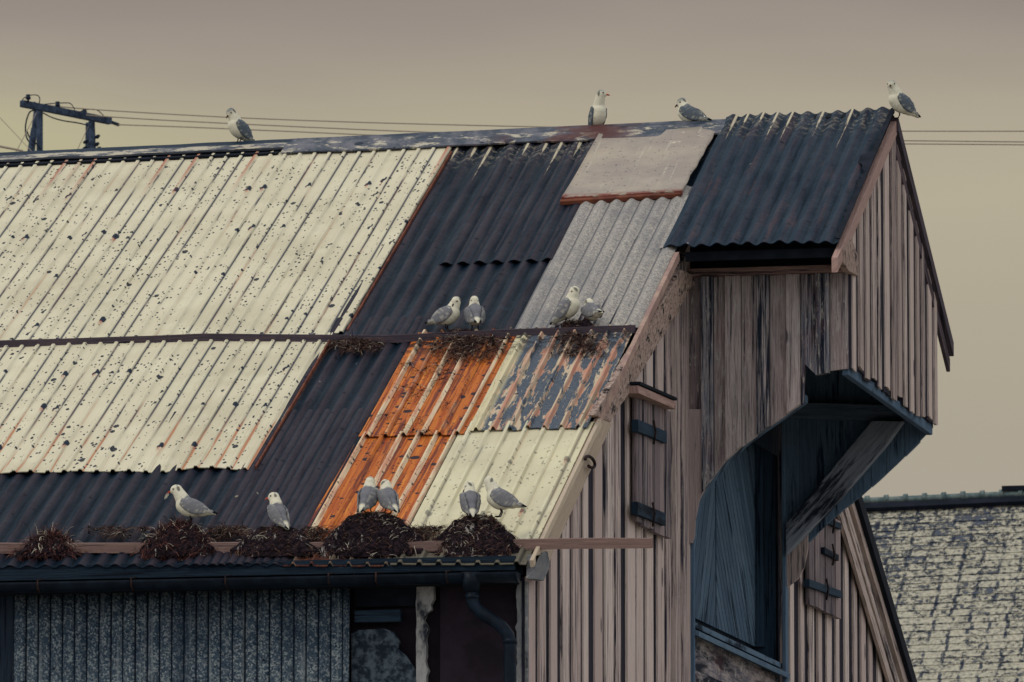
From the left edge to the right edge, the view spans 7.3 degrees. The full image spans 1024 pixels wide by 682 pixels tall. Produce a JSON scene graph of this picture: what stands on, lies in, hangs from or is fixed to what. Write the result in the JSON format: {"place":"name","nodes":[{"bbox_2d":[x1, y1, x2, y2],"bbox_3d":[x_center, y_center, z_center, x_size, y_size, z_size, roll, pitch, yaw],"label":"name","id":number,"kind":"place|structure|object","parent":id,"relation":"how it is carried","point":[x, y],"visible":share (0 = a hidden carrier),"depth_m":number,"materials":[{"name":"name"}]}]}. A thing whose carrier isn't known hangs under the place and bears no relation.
{"place":"outdoors","nodes":[
{"label":"outdoors","id":0,"kind":"place"},
{"bbox_2d":[0,0,1023,497],"label":"sky","id":1,"kind":"structure","parent":0,"point":[960,63],"materials":[{"name":"beige"}]},
{"bbox_3d":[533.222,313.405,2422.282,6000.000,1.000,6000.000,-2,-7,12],"label":"ground","id":2,"kind":"structure","parent":0,"visible":0},
{"bbox_2d":[0,118,30,150],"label":"guy wire","id":3,"kind":"object","parent":2,"relation":"attached to","point":[16,135],"visible":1,"depth_m":93.84,"materials":[{"name":"grey metal"}]},
{"bbox_2d":[16,114,35,151],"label":"guy wire","id":4,"kind":"object","parent":2,"relation":"attached to","point":[26,131],"visible":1,"depth_m":94.14,"materials":[{"name":"grey metal"}]},
{"bbox_2d":[20,94,119,150],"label":"power pole","id":5,"kind":"object","parent":2,"relation":"on","point":[39,109],"visible":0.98,"depth_m":94.56,"materials":[{"name":"black wood"}]},
{"bbox_2d":[0,145,22,151],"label":"power line","id":6,"kind":"object","parent":5,"relation":"attached to","point":[11,148],"visible":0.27,"depth_m":93.94,"materials":[{"name":"metal"}]},
{"bbox_2d":[51,105,1023,131],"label":"power line","id":7,"kind":"object","parent":5,"relation":"attached to","point":[432,124],"visible":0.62,"depth_m":93.88,"materials":[{"name":"metal"}]},
{"bbox_2d":[86,115,1023,141],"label":"power line","id":8,"kind":"object","parent":5,"relation":"attached to","point":[426,131],"visible":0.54,"depth_m":94.20,"materials":[{"name":"metal"}]},
{"bbox_2d":[118,124,1023,144],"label":"power line","id":9,"kind":"object","parent":5,"relation":"attached to","point":[372,134],"visible":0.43,"depth_m":94.62,"materials":[{"name":"metal"}]},
{"bbox_2d":[0,106,953,681],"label":"wooden warehouse","id":10,"kind":"structure","parent":2,"relation":"on","point":[716,446],"depth_m":57.22,"materials":[{"name":"beige wood"}]},
{"bbox_2d":[5,522,87,561],"bbox_3d":[-3.038,1.391,53.037,0.693,0.384,0.484,-2,-7,12],"label":"nest","id":11,"kind":"object","parent":10,"relation":"on","point":[43,544],"visible":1,"depth_m":52.93,"materials":[{"name":"brown plant"}]},
{"bbox_2d":[78,523,152,541],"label":"nest litter","id":12,"kind":"object","parent":10,"relation":"on","point":[116,529],"visible":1,"depth_m":53.14,"materials":[{"name":"brown plant"}]},
{"bbox_2d":[129,513,217,560],"bbox_3d":[-2.217,1.347,52.860,0.741,0.453,0.450,-2,-7,12],"label":"nest","id":13,"kind":"object","parent":10,"relation":"on","point":[177,540],"visible":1,"depth_m":52.75,"materials":[{"name":"brown plant"}]},
{"bbox_2d":[167,485,217,523],"bbox_3d":[-2.112,1.078,52.870,0.338,0.263,0.140,-1,-7,7],"label":"gull","id":14,"kind":"object","parent":13,"relation":"on","point":[186,505],"visible":1,"depth_m":52.83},
{"bbox_2d":[199,522,253,541],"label":"nest litter","id":15,"kind":"object","parent":10,"relation":"on","point":[230,531],"visible":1,"depth_m":52.95,"materials":[{"name":"brown plant"}]},
{"bbox_2d":[226,108,254,140],"bbox_3d":[-2.055,-1.630,60.707,0.268,0.269,0.140,4,-8,-30],"label":"gull","id":16,"kind":"object","parent":10,"relation":"on","point":[239,128],"visible":1,"depth_m":60.65,"materials":[{"name":"white"}]},
{"bbox_2d":[224,522,321,558],"bbox_3d":[-1.558,1.375,52.699,0.781,0.369,0.412,-2,-7,12],"label":"nest","id":17,"kind":"object","parent":10,"relation":"on","point":[270,541],"visible":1,"depth_m":52.59,"materials":[{"name":"brown plant"}]},
{"bbox_2d":[265,492,290,529],"bbox_3d":[-1.527,1.121,52.712,0.132,0.265,0.227,5,-9,-34],"label":"gull","id":18,"kind":"object","parent":17,"relation":"on","point":[278,512],"visible":1,"depth_m":52.69,"materials":[{"name":"grey"}]},
{"bbox_2d":[298,524,331,541],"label":"nest litter","id":19,"kind":"object","parent":10,"relation":"on","point":[315,532],"visible":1,"depth_m":52.80,"materials":[{"name":"brown plant"}]},
{"bbox_2d":[322,332,390,356],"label":"nest litter","id":20,"kind":"object","parent":10,"relation":"on","point":[348,345],"visible":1,"depth_m":56.10,"materials":[{"name":"brown plant"}]},
{"bbox_2d":[313,510,429,574],"bbox_3d":[-0.914,1.331,52.568,0.938,0.483,0.380,-2,-7,12],"label":"nest","id":21,"kind":"object","parent":10,"relation":"on","point":[374,534],"visible":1,"depth_m":52.47,"materials":[{"name":"brown plant"}]},
{"bbox_2d":[357,476,378,512],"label":"gull","id":22,"kind":"object","parent":21,"relation":"on","point":[367,496],"visible":1,"depth_m":52.56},
{"bbox_2d":[377,479,399,513],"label":"gull","id":23,"kind":"object","parent":21,"relation":"on","point":[387,496],"visible":1,"depth_m":52.54,"materials":[{"name":"grey"}]},
{"bbox_2d":[377,359,473,435],"bbox_3d":[-0.644,0.396,55.036,0.595,0.707,1.341,-2,-7,12],"label":"rust patch","id":24,"kind":"object","parent":10,"relation":"on","point":[426,431],"visible":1,"depth_m":55.29,"materials":[{"name":"brown metal"}]},
{"bbox_2d":[407,520,447,540],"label":"nest litter","id":25,"kind":"object","parent":10,"relation":"on","point":[422,530],"visible":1,"depth_m":52.65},
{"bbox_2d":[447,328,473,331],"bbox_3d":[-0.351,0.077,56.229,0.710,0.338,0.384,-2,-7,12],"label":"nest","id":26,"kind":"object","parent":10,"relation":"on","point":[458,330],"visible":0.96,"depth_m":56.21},
{"bbox_2d":[425,296,460,330],"bbox_3d":[-0.487,-0.190,56.294,0.266,0.241,0.142,-2,-8,18],"label":"gull","id":27,"kind":"object","parent":26,"relation":"on","point":[448,314],"visible":1,"depth_m":56.24,"materials":[{"name":"white"}]},
{"bbox_2d":[464,296,485,329],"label":"gull","id":28,"kind":"object","parent":26,"relation":"on","point":[474,313],"visible":1,"depth_m":56.18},
{"bbox_2d":[423,327,514,363],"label":"nest litter","id":29,"kind":"object","parent":10,"relation":"on","point":[470,342],"visible":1,"depth_m":55.85,"materials":[{"name":"brown plant"}]},
{"bbox_2d":[430,512,532,572],"bbox_3d":[-0.225,1.342,52.417,0.787,0.455,0.382,-2,-7,12],"label":"nest","id":30,"kind":"object","parent":10,"relation":"on","point":[477,535],"visible":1,"depth_m":52.31,"materials":[{"name":"brown plant"}]},
{"bbox_2d":[459,481,480,516],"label":"gull","id":31,"kind":"object","parent":30,"relation":"on","point":[470,499],"visible":1,"depth_m":52.41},
{"bbox_2d":[484,476,526,517],"bbox_3d":[-0.044,1.019,52.422,0.284,0.269,0.148,-1,-7,10],"label":"gull","id":32,"kind":"object","parent":30,"relation":"on","point":[499,498],"visible":1,"depth_m":52.38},
{"bbox_2d":[554,314,596,333],"bbox_3d":[0.448,0.022,56.061,0.608,0.411,0.392,-2,-7,12],"label":"nest","id":33,"kind":"object","parent":10,"relation":"on","point":[585,322],"visible":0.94,"depth_m":56.01,"materials":[{"name":"brown plant"}]},
{"bbox_2d":[550,286,579,324],"bbox_3d":[0.369,-0.249,56.120,0.228,0.265,0.139,-4,-8,28],"label":"gull","id":34,"kind":"object","parent":33,"relation":"on","point":[568,306],"visible":1,"depth_m":56.06,"materials":[{"name":"white"}]},
{"bbox_2d":[581,298,603,320],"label":"gull","id":35,"kind":"object","parent":33,"relation":"on","point":[591,310],"visible":1,"depth_m":56.00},
{"bbox_2d":[542,327,609,359],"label":"nest litter","id":36,"kind":"object","parent":10,"relation":"on","point":[578,339],"visible":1,"depth_m":55.65,"materials":[{"name":"brown plant"}]},
{"bbox_2d":[588,90,609,124],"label":"gull","id":37,"kind":"object","parent":10,"relation":"on","point":[597,114],"visible":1,"depth_m":60.06,"materials":[{"name":"white"}]},
{"bbox_2d":[675,98,711,120],"bbox_3d":[1.367,-1.712,59.937,0.290,0.238,0.142,-3,-8,25],"label":"gull","id":38,"kind":"object","parent":10,"relation":"on","point":[686,111],"visible":1,"depth_m":59.90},
{"bbox_2d":[695,443,754,646],"bbox_3d":[1.466,1.110,59.537,0.030,2.024,3.546,-2,-7,12],"label":"diagonal door","id":39,"kind":"structure","parent":10,"relation":"in","point":[725,530],"depth_m":60.20,"materials":[{"name":"blue wood"}]},
{"bbox_2d":[887,80,920,118],"bbox_3d":[2.914,-1.798,59.586,0.293,0.284,0.145,4,-8,-28],"label":"gull","id":40,"kind":"object","parent":10,"relation":"on","point":[900,101],"visible":1,"depth_m":59.52,"materials":[{"name":"white"}]},
{"bbox_2d":[863,485,1023,681],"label":"slate roofed house","id":41,"kind":"structure","parent":2,"relation":"on","point":[953,565],"depth_m":87.22,"materials":[{"name":"beige stone"}]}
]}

